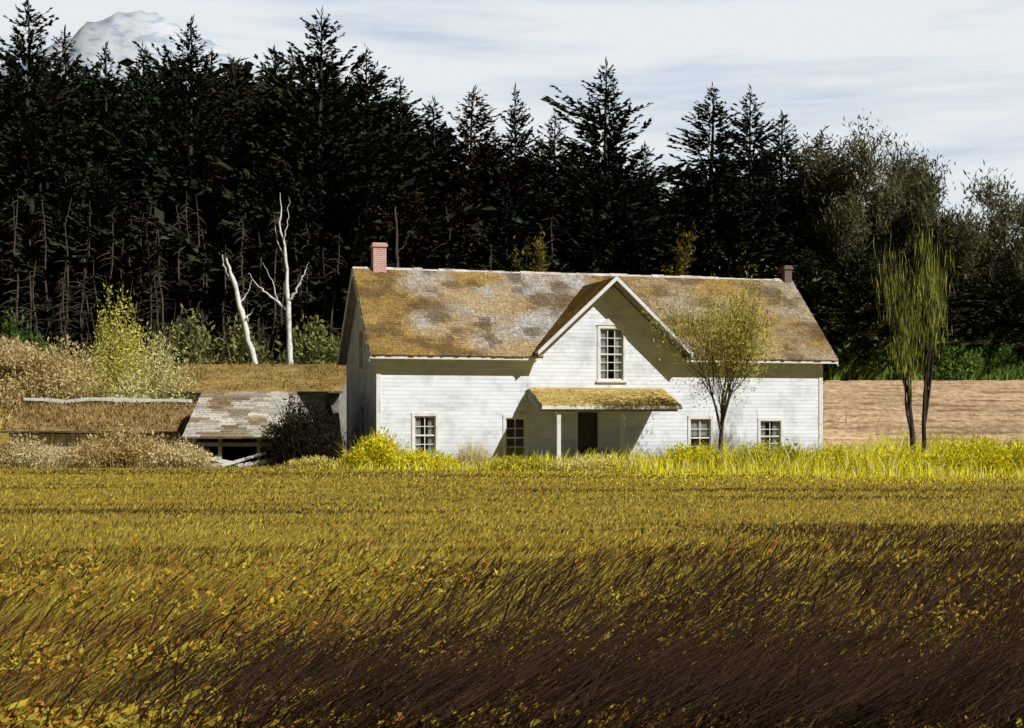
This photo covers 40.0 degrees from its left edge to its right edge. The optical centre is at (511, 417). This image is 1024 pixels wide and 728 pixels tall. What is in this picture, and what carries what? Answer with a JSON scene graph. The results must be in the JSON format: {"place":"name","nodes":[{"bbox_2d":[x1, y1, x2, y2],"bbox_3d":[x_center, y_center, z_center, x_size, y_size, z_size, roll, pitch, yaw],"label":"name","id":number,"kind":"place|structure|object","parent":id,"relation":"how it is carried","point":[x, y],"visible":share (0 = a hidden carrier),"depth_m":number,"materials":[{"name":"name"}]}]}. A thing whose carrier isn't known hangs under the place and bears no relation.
{"place":"outdoors","nodes":[
{"label":"outdoors","id":0,"kind":"place"},
{"bbox_2d":[1,10,264,115],"bbox_3d":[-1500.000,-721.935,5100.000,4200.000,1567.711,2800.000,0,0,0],"label":"mountain","id":1,"kind":"structure","parent":0,"point":[121,31],"depth_m":5126.44,"materials":[{"name":"white snow"}]},
{"bbox_2d":[0,369,1023,727],"bbox_3d":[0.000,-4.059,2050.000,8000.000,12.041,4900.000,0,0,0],"label":"ground","id":2,"kind":"structure","parent":0,"point":[4,437],"depth_m":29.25,"materials":[{"name":"yellow plant"}]},
{"bbox_2d":[0,193,33,342],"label":"bare trunk","id":3,"kind":"object","parent":2,"relation":"on","point":[17,280],"visible":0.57,"depth_m":79.72,"materials":[{"name":"grey plant"}]},
{"bbox_2d":[0,331,51,371],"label":"shrub","id":4,"kind":"object","parent":2,"relation":"on","point":[9,350],"visible":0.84,"depth_m":64.05,"materials":[{"name":"beige plant"}]},
{"bbox_2d":[0,299,75,371],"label":"shrub","id":5,"kind":"object","parent":2,"relation":"on","point":[23,337],"visible":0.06,"depth_m":74.75,"materials":[{"name":"green plant"}]},
{"bbox_2d":[0,433,86,468],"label":"shrub","id":6,"kind":"object","parent":2,"relation":"on","point":[14,455],"visible":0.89,"depth_m":52.99,"materials":[{"name":"beige plant"}]},
{"bbox_2d":[27,190,71,345],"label":"bare trunk","id":7,"kind":"object","parent":2,"relation":"on","point":[45,275],"visible":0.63,"depth_m":82.60,"materials":[{"name":"grey plant"}]},
{"bbox_2d":[0,181,103,369],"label":"conifer tree","id":8,"kind":"object","parent":2,"relation":"on","point":[21,216],"visible":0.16,"depth_m":85.39,"materials":[{"name":"green plant"}]},
{"bbox_2d":[0,334,125,418],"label":"shrub","id":9,"kind":"object","parent":2,"relation":"on","point":[63,383],"visible":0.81,"depth_m":63.50,"materials":[{"name":"beige plant"}]},
{"bbox_2d":[45,198,89,358],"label":"bare trunk","id":10,"kind":"object","parent":2,"relation":"on","point":[67,271],"visible":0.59,"depth_m":80.84,"materials":[{"name":"grey plant"}]},
{"bbox_2d":[0,24,138,306],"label":"conifer tree","id":11,"kind":"object","parent":2,"relation":"on","point":[71,162],"visible":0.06,"depth_m":91.40,"materials":[{"name":"green plant"}]},
{"bbox_2d":[53,201,97,364],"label":"bare trunk","id":12,"kind":"object","parent":2,"relation":"on","point":[85,268],"visible":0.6,"depth_m":82.03,"materials":[{"name":"brown plant"}]},
{"bbox_2d":[0,167,162,363],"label":"conifer tree","id":13,"kind":"object","parent":2,"relation":"on","point":[51,260],"visible":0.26,"depth_m":84.50,"materials":[{"name":"green plant"}]},
{"bbox_2d":[72,368,119,403],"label":"shrub","id":14,"kind":"object","parent":2,"relation":"on","point":[99,391],"visible":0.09,"depth_m":62.79,"materials":[{"name":"brown plant"}]},
{"bbox_2d":[0,397,196,463],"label":"shed","id":15,"kind":"structure","parent":2,"relation":"on","point":[65,423],"depth_m":58.28,"materials":[{"name":"brown wood"}]},
{"bbox_2d":[89,213,121,351],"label":"bare trunk","id":16,"kind":"object","parent":2,"relation":"on","point":[110,258],"visible":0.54,"depth_m":81.43,"materials":[{"name":"brown plant"}]},
{"bbox_2d":[0,39,216,356],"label":"conifer tree","id":17,"kind":"object","parent":2,"relation":"on","point":[123,134],"visible":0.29,"depth_m":88.64,"materials":[{"name":"green plant"}]},
{"bbox_2d":[0,158,219,384],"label":"conifer tree","id":18,"kind":"object","parent":2,"relation":"on","point":[97,191],"visible":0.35,"depth_m":83.89,"materials":[{"name":"green plant"}]},
{"bbox_2d":[78,282,167,401],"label":"shrub","id":19,"kind":"object","parent":2,"relation":"on","point":[113,358],"visible":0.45,"depth_m":65.72,"materials":[{"name":"green plant"}]},
{"bbox_2d":[56,418,194,468],"bbox_3d":[-14.575,1.012,53.651,5.216,2.080,3.630,0,0,0],"label":"shrub","id":20,"kind":"object","parent":2,"relation":"on","point":[111,453],"visible":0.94,"depth_m":53.05,"materials":[{"name":"beige plant"}]},
{"bbox_2d":[0,0,264,360],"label":"conifer tree","id":21,"kind":"object","parent":2,"relation":"on","point":[34,123],"visible":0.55,"depth_m":86.24,"materials":[{"name":"green plant"}]},
{"bbox_2d":[131,205,167,353],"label":"bare trunk","id":22,"kind":"object","parent":2,"relation":"on","point":[150,286],"visible":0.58,"depth_m":79.39,"materials":[{"name":"brown plant"}]},
{"bbox_2d":[53,183,246,373],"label":"conifer tree","id":23,"kind":"object","parent":2,"relation":"on","point":[143,282],"visible":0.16,"depth_m":85.13,"materials":[{"name":"green plant"}]},
{"bbox_2d":[105,325,200,433],"bbox_3d":[-15.878,-1.198,63.707,6.669,6.208,4.754,0,0,0],"label":"shrub","id":24,"kind":"object","parent":2,"relation":"on","point":[155,393],"visible":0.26,"depth_m":63.36,"materials":[{"name":"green plant"}]},
{"bbox_2d":[141,226,176,349],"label":"bare trunk","id":25,"kind":"object","parent":2,"relation":"on","point":[162,304],"visible":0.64,"depth_m":78.82,"materials":[{"name":"brown plant"}]},
{"bbox_2d":[68,45,250,261],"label":"conifer tree","id":26,"kind":"object","parent":2,"relation":"on","point":[146,94],"visible":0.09,"depth_m":93.55,"materials":[{"name":"green plant"}]},
{"bbox_2d":[48,14,304,348],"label":"conifer tree","id":27,"kind":"object","parent":2,"relation":"on","point":[173,190],"visible":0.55,"depth_m":87.00,"materials":[{"name":"green plant"}]},
{"bbox_2d":[147,434,220,468],"bbox_3d":[-12.312,1.311,53.004,2.820,1.469,1.939,0,0,0],"label":"shrub","id":28,"kind":"object","parent":2,"relation":"on","point":[190,457],"visible":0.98,"depth_m":52.76,"materials":[{"name":"beige plant"}]},
{"bbox_2d":[136,299,245,396],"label":"shrub","id":29,"kind":"object","parent":2,"relation":"on","point":[193,353],"visible":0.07,"depth_m":75.05,"materials":[{"name":"green plant"}]},
{"bbox_2d":[138,156,299,353],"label":"conifer tree","id":30,"kind":"object","parent":2,"relation":"on","point":[226,235],"visible":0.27,"depth_m":86.24,"materials":[{"name":"green plant"}]},
{"bbox_2d":[138,60,300,321],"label":"conifer tree","id":31,"kind":"object","parent":2,"relation":"on","point":[220,181],"visible":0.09,"depth_m":91.83,"materials":[{"name":"green plant"}]},
{"bbox_2d":[222,255,257,363],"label":"dead birch","id":32,"kind":"object","parent":2,"relation":"on","point":[243,318],"visible":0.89,"depth_m":73.89,"materials":[{"name":"white wood"}]},
{"bbox_2d":[125,60,355,351],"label":"conifer tree","id":33,"kind":"object","parent":2,"relation":"on","point":[253,163],"visible":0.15,"depth_m":87.66,"materials":[{"name":"green plant"}]},
{"bbox_2d":[209,313,286,364],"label":"shrub","id":34,"kind":"object","parent":2,"relation":"on","point":[237,355],"visible":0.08,"depth_m":75.55,"materials":[{"name":"green plant"}]},
{"bbox_2d":[161,361,345,458],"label":"barn","id":35,"kind":"structure","parent":2,"relation":"on","point":[330,377],"depth_m":65.01,"materials":[{"name":"brown plant"}]},
{"bbox_2d":[139,162,368,377],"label":"conifer tree","id":36,"kind":"object","parent":2,"relation":"on","point":[269,318],"visible":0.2,"depth_m":84.73,"materials":[{"name":"green plant"}]},
{"bbox_2d":[182,391,335,466],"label":"shed","id":37,"kind":"structure","parent":2,"relation":"on","point":[220,422],"depth_m":55.92,"materials":[{"name":"grey wood"}]},
{"bbox_2d":[254,200,285,362],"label":"bare trunk","id":38,"kind":"object","parent":2,"relation":"on","point":[273,327],"visible":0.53,"depth_m":79.70,"materials":[{"name":"brown plant"}]},
{"bbox_2d":[248,193,308,364],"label":"dead birch","id":39,"kind":"object","parent":2,"relation":"on","point":[287,308],"visible":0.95,"depth_m":73.41,"materials":[{"name":"white wood"}]},
{"bbox_2d":[195,44,376,284],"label":"conifer tree","id":40,"kind":"object","parent":2,"relation":"on","point":[283,70],"visible":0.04,"depth_m":96.78,"materials":[{"name":"green plant"}]},
{"bbox_2d":[204,175,370,358],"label":"conifer tree","id":41,"kind":"object","parent":2,"relation":"on","point":[330,229],"visible":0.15,"depth_m":84.83,"materials":[{"name":"green plant"}]},
{"bbox_2d":[249,389,355,467],"bbox_3d":[-7.984,0.374,54.000,4.230,3.316,3.052,0,0,-26],"label":"shrub","id":42,"kind":"object","parent":2,"relation":"on","point":[313,438],"visible":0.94,"depth_m":53.62,"materials":[{"name":"brown plant"}]},
{"bbox_2d":[275,311,339,364],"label":"shrub","id":43,"kind":"object","parent":2,"relation":"on","point":[314,355],"visible":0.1,"depth_m":75.01,"materials":[{"name":"green plant"}]},
{"bbox_2d":[284,454,347,468],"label":"shrub","id":44,"kind":"object","parent":2,"relation":"on","point":[304,461],"visible":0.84,"depth_m":52.10,"materials":[{"name":"beige plant"}]},
{"bbox_2d":[140,7,497,362],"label":"conifer tree","id":45,"kind":"object","parent":2,"relation":"on","point":[306,191],"visible":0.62,"depth_m":84.74,"materials":[{"name":"green plant"}]},
{"bbox_2d":[304,170,433,346],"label":"conifer tree","id":46,"kind":"object","parent":2,"relation":"on","point":[360,217],"visible":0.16,"depth_m":86.23,"materials":[{"name":"green plant"}]},
{"bbox_2d":[335,426,414,468],"bbox_3d":[-5.020,1.165,52.469,3.234,1.747,2.366,0,0,0],"label":"shrub","id":47,"kind":"object","parent":2,"relation":"on","point":[382,450],"visible":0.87,"depth_m":51.96,"materials":[{"name":"yellow plant"}]},
{"bbox_2d":[268,46,492,311],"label":"conifer tree","id":48,"kind":"object","parent":2,"relation":"on","point":[364,98],"visible":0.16,"depth_m":89.90,"materials":[{"name":"green plant"}]},
{"bbox_2d":[294,173,469,337],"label":"conifer tree","id":49,"kind":"object","parent":2,"relation":"on","point":[417,249],"visible":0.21,"depth_m":85.83,"materials":[{"name":"green plant"}]},
{"bbox_2d":[342,76,500,267],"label":"conifer tree","id":50,"kind":"object","parent":2,"relation":"on","point":[413,134],"visible":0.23,"depth_m":89.48,"materials":[{"name":"green plant"}]},
{"bbox_2d":[388,447,461,469],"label":"shrub","id":51,"kind":"object","parent":2,"relation":"on","point":[429,458],"visible":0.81,"depth_m":51.30,"materials":[{"name":"yellow plant"}]},
{"bbox_2d":[373,95,524,269],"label":"conifer tree","id":52,"kind":"object","parent":2,"relation":"on","point":[436,142],"visible":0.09,"depth_m":92.43,"materials":[{"name":"green plant"}]},
{"bbox_2d":[414,190,517,270],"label":"conifer tree","id":53,"kind":"object","parent":2,"relation":"on","point":[463,242],"visible":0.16,"depth_m":86.82,"materials":[{"name":"green plant"}]},
{"bbox_2d":[450,434,496,468],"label":"dry weeds","id":54,"kind":"object","parent":2,"relation":"on","point":[468,455],"visible":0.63,"depth_m":52.26,"materials":[{"name":"beige plant"}]},
{"bbox_2d":[433,201,544,271],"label":"conifer tree","id":55,"kind":"object","parent":2,"relation":"on","point":[505,236],"visible":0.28,"depth_m":84.94,"materials":[{"name":"green plant"}]},
{"bbox_2d":[386,83,618,271],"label":"conifer tree","id":56,"kind":"object","parent":2,"relation":"on","point":[482,156],"visible":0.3,"depth_m":88.76,"materials":[{"name":"green plant"}]},
{"bbox_2d":[0,55,1022,295],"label":"distant wood","id":57,"kind":"object","parent":2,"relation":"on","point":[248,65],"depth_m":109.55,"materials":[{"name":"green plant"}]},
{"bbox_2d":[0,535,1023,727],"bbox_3d":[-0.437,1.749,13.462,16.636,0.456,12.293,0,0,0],"label":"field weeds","id":58,"kind":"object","parent":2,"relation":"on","point":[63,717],"visible":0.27,"depth_m":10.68,"materials":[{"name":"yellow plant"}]},
{"bbox_2d":[0,421,1023,478],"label":"verge grass","id":59,"kind":"structure","parent":2,"relation":"on","point":[871,469],"depth_m":49.33,"materials":[{"name":"yellow plant"}]},
{"bbox_2d":[476,82,571,271],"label":"conifer tree","id":60,"kind":"object","parent":2,"relation":"on","point":[523,196],"visible":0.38,"depth_m":88.54,"materials":[{"name":"green plant"}]},
{"bbox_2d":[481,454,566,471],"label":"shrub","id":61,"kind":"object","parent":2,"relation":"on","point":[519,461],"visible":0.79,"depth_m":50.74,"materials":[{"name":"yellow plant"}]},
{"bbox_2d":[506,229,550,271],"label":"sapling","id":62,"kind":"object","parent":2,"relation":"on","point":[539,256],"visible":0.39,"depth_m":75.95,"materials":[{"name":"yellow plant"}]},
{"bbox_2d":[468,106,620,271],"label":"conifer tree","id":63,"kind":"object","parent":2,"relation":"on","point":[551,148],"visible":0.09,"depth_m":93.65,"materials":[{"name":"green plant"}]},
{"bbox_2d":[455,57,703,274],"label":"conifer tree","id":64,"kind":"object","parent":2,"relation":"on","point":[592,197],"visible":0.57,"depth_m":85.48,"materials":[{"name":"green plant"}]},
{"bbox_2d":[337,242,838,462],"bbox_3d":[3.190,-2.463,59.319,19.754,9.366,10.277,0,0,-16],"label":"farmhouse","id":65,"kind":"object","parent":2,"relation":"on","point":[504,362],"visible":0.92,"depth_m":56.64,"materials":[{"name":"wood"}]},
{"bbox_2d":[412,413,438,456],"bbox_3d":[-3.380,0.679,54.533,1.163,1.728,0.246,0,0,-16],"label":"window","id":66,"kind":"structure","parent":65,"relation":"in","point":[433,418],"depth_m":54.60,"materials":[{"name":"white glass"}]},
{"bbox_2d":[503,415,527,458],"bbox_3d":[0.136,0.787,55.497,1.115,1.794,0.220,0,0,-15],"label":"window","id":67,"kind":"structure","parent":65,"relation":"in","point":[525,417],"depth_m":55.55,"materials":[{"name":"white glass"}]},
{"bbox_2d":[575,411,600,457],"bbox_3d":[3.028,0.653,56.324,1.101,1.993,0.153,0,0,-15],"label":"door","id":68,"kind":"structure","parent":65,"relation":"in","point":[587,423],"depth_m":56.33,"materials":[{"name":"paint"}]},
{"bbox_2d":[596,317,627,381],"bbox_3d":[4.001,-2.731,56.583,1.313,2.644,0.246,0,0,-15],"label":"window","id":69,"kind":"structure","parent":65,"relation":"in","point":[619,328],"depth_m":56.60,"materials":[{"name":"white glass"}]},
{"bbox_2d":[688,416,713,447],"bbox_3d":[7.698,0.780,57.635,1.123,1.700,0.189,0,0,-16],"label":"window","id":70,"kind":"structure","parent":65,"relation":"in","point":[699,426],"depth_m":57.68,"materials":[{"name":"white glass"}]},
{"bbox_2d":[758,418,782,450],"bbox_3d":[10.715,0.732,58.472,1.150,1.441,0.189,0,0,-16],"label":"window","id":71,"kind":"structure","parent":65,"relation":"in","point":[777,429],"depth_m":58.49,"materials":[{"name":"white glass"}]},
{"bbox_2d":[544,451,647,470],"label":"shrub","id":72,"kind":"object","parent":2,"relation":"on","point":[587,463],"visible":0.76,"depth_m":50.13,"materials":[{"name":"yellow plant"}]},
{"bbox_2d":[601,234,689,274],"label":"conifer tree","id":73,"kind":"object","parent":2,"relation":"on","point":[643,265],"visible":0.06,"depth_m":85.97,"materials":[{"name":"green plant"}]},
{"bbox_2d":[593,144,704,274],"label":"conifer tree","id":74,"kind":"object","parent":2,"relation":"on","point":[657,199],"visible":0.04,"depth_m":92.84,"materials":[{"name":"green plant"}]},
{"bbox_2d":[657,222,698,275],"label":"sapling","id":75,"kind":"object","parent":2,"relation":"on","point":[680,270],"visible":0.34,"depth_m":74.83,"materials":[{"name":"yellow plant"}]},
{"bbox_2d":[659,439,726,469],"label":"shrub","id":76,"kind":"object","parent":2,"relation":"on","point":[689,451],"visible":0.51,"depth_m":50.57,"materials":[{"name":"yellow plant"}]},
{"bbox_2d":[617,81,798,278],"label":"conifer tree","id":77,"kind":"object","parent":2,"relation":"on","point":[720,163],"visible":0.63,"depth_m":87.12,"materials":[{"name":"green plant"}]},
{"bbox_2d":[641,250,790,456],"bbox_3d":[8.085,-1.964,52.081,5.576,8.346,5.999,0,0,-35],"label":"young tree","id":78,"kind":"object","parent":2,"relation":"on","point":[735,340],"visible":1,"depth_m":51.97,"materials":[{"name":"green plant"}]},
{"bbox_2d":[650,83,850,300],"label":"conifer tree","id":79,"kind":"object","parent":2,"relation":"on","point":[742,162],"visible":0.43,"depth_m":89.11,"materials":[{"name":"green plant"}]},
{"bbox_2d":[726,438,813,468],"bbox_3d":[9.381,1.392,51.244,4.101,1.277,2.924,0,0,0],"label":"shrub","id":80,"kind":"object","parent":2,"relation":"on","point":[793,451],"visible":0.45,"depth_m":50.88,"materials":[{"name":"yellow plant"}]},
{"bbox_2d":[694,111,879,319],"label":"conifer tree","id":81,"kind":"object","parent":2,"relation":"on","point":[796,207],"visible":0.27,"depth_m":90.11,"materials":[{"name":"green plant"}]},
{"bbox_2d":[754,232,866,337],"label":"conifer tree","id":82,"kind":"object","parent":2,"relation":"on","point":[782,255],"visible":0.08,"depth_m":87.76,"materials":[{"name":"green plant"}]},
{"bbox_2d":[761,247,886,369],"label":"conifer tree","id":83,"kind":"object","parent":2,"relation":"on","point":[810,261],"visible":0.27,"depth_m":85.33,"materials":[{"name":"green plant"}]},
{"bbox_2d":[726,129,923,349],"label":"conifer tree","id":84,"kind":"object","parent":2,"relation":"on","point":[819,283],"visible":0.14,"depth_m":89.37,"materials":[{"name":"green plant"}]},
{"bbox_2d":[795,441,886,471],"bbox_3d":[11.850,1.452,50.243,3.528,1.219,2.573,0,0,0],"label":"shrub","id":85,"kind":"object","parent":2,"relation":"on","point":[840,448],"visible":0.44,"depth_m":49.91,"materials":[{"name":"yellow plant"}]},
{"bbox_2d":[779,108,912,321],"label":"broadleaf tree","id":86,"kind":"object","parent":2,"relation":"on","point":[835,183],"visible":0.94,"depth_m":88.18,"materials":[{"name":"green plant"}]},
{"bbox_2d":[823,335,892,379],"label":"shrub","id":87,"kind":"object","parent":2,"relation":"on","point":[857,361],"visible":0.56,"depth_m":83.32,"materials":[{"name":"green plant"}]},
{"bbox_2d":[795,240,989,371],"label":"conifer tree","id":88,"kind":"object","parent":2,"relation":"on","point":[865,272],"visible":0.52,"depth_m":85.20,"materials":[{"name":"green plant"}]},
{"bbox_2d":[848,132,940,319],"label":"broadleaf tree","id":89,"kind":"object","parent":2,"relation":"on","point":[903,236],"visible":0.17,"depth_m":92.05,"materials":[{"name":"green plant"}]},
{"bbox_2d":[870,334,926,373],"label":"shrub","id":90,"kind":"object","parent":2,"relation":"on","point":[884,354],"visible":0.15,"depth_m":83.90,"materials":[{"name":"green plant"}]},
{"bbox_2d":[864,441,933,471],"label":"shrub","id":91,"kind":"object","parent":2,"relation":"on","point":[893,453],"visible":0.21,"depth_m":49.81,"materials":[{"name":"yellow plant"}]},
{"bbox_2d":[870,219,954,452],"bbox_3d":[15.211,-2.861,53.289,3.231,10.027,2.082,0,0,20],"label":"poplar tree","id":92,"kind":"object","parent":2,"relation":"on","point":[930,323],"visible":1,"depth_m":53.08,"materials":[{"name":"green plant"}]},
{"bbox_2d":[823,358,1023,380],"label":"undergrowth","id":93,"kind":"object","parent":2,"relation":"on","point":[1003,374],"visible":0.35,"depth_m":82.69,"materials":[{"name":"green plant"}]},
{"bbox_2d":[840,232,1009,367],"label":"conifer tree","id":94,"kind":"object","parent":2,"relation":"on","point":[952,316],"visible":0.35,"depth_m":85.79,"materials":[{"name":"green plant"}]},
{"bbox_2d":[873,268,1023,362],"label":"conifer tree","id":95,"kind":"object","parent":2,"relation":"on","point":[974,297],"visible":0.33,"depth_m":87.12,"materials":[{"name":"green plant"}]},
{"bbox_2d":[885,147,1023,316],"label":"broadleaf tree","id":96,"kind":"object","parent":2,"relation":"on","point":[958,242],"visible":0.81,"depth_m":87.58,"materials":[{"name":"green plant"}]},
{"bbox_2d":[903,335,1005,379],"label":"shrub","id":97,"kind":"object","parent":2,"relation":"on","point":[960,355],"visible":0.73,"depth_m":83.22,"materials":[{"name":"green plant"}]},
{"bbox_2d":[903,159,1023,331],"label":"broadleaf tree","id":98,"kind":"object","parent":2,"relation":"on","point":[987,189],"visible":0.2,"depth_m":87.70,"materials":[{"name":"green plant"}]},
{"bbox_2d":[908,431,1019,473],"bbox_3d":[15.861,1.224,48.670,4.641,1.674,3.066,0,0,0],"label":"shrub","id":99,"kind":"object","parent":2,"relation":"on","point":[988,450],"visible":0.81,"depth_m":48.05,"materials":[{"name":"yellow plant"}]},
{"bbox_2d":[940,259,1023,362],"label":"conifer tree","id":100,"kind":"object","parent":2,"relation":"on","point":[1013,319],"visible":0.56,"depth_m":87.08,"materials":[{"name":"green plant"}]},
{"bbox_2d":[972,193,1023,333],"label":"broadleaf tree","id":101,"kind":"object","parent":2,"relation":"on","point":[1019,262],"visible":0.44,"depth_m":88.54,"materials":[{"name":"green plant"}]},
{"bbox_2d":[973,335,1023,375],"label":"shrub","id":102,"kind":"object","parent":2,"relation":"on","point":[1003,352],"visible":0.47,"depth_m":83.95,"materials":[{"name":"green plant"}]},
{"bbox_2d":[994,436,1023,471],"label":"shrub","id":103,"kind":"object","parent":2,"relation":"on","point":[1017,449],"visible":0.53,"depth_m":47.96,"materials":[{"name":"yellow plant"}]},
{"bbox_2d":[0,0,1023,247],"label":"sky","id":104,"kind":"structure","parent":0,"point":[948,75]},
{"bbox_2d":[823,380,1023,448],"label":"ploughed slope","id":105,"kind":"structure","parent":0,"point":[990,403],"depth_m":73.34,"materials":[{"name":"beige soil"}]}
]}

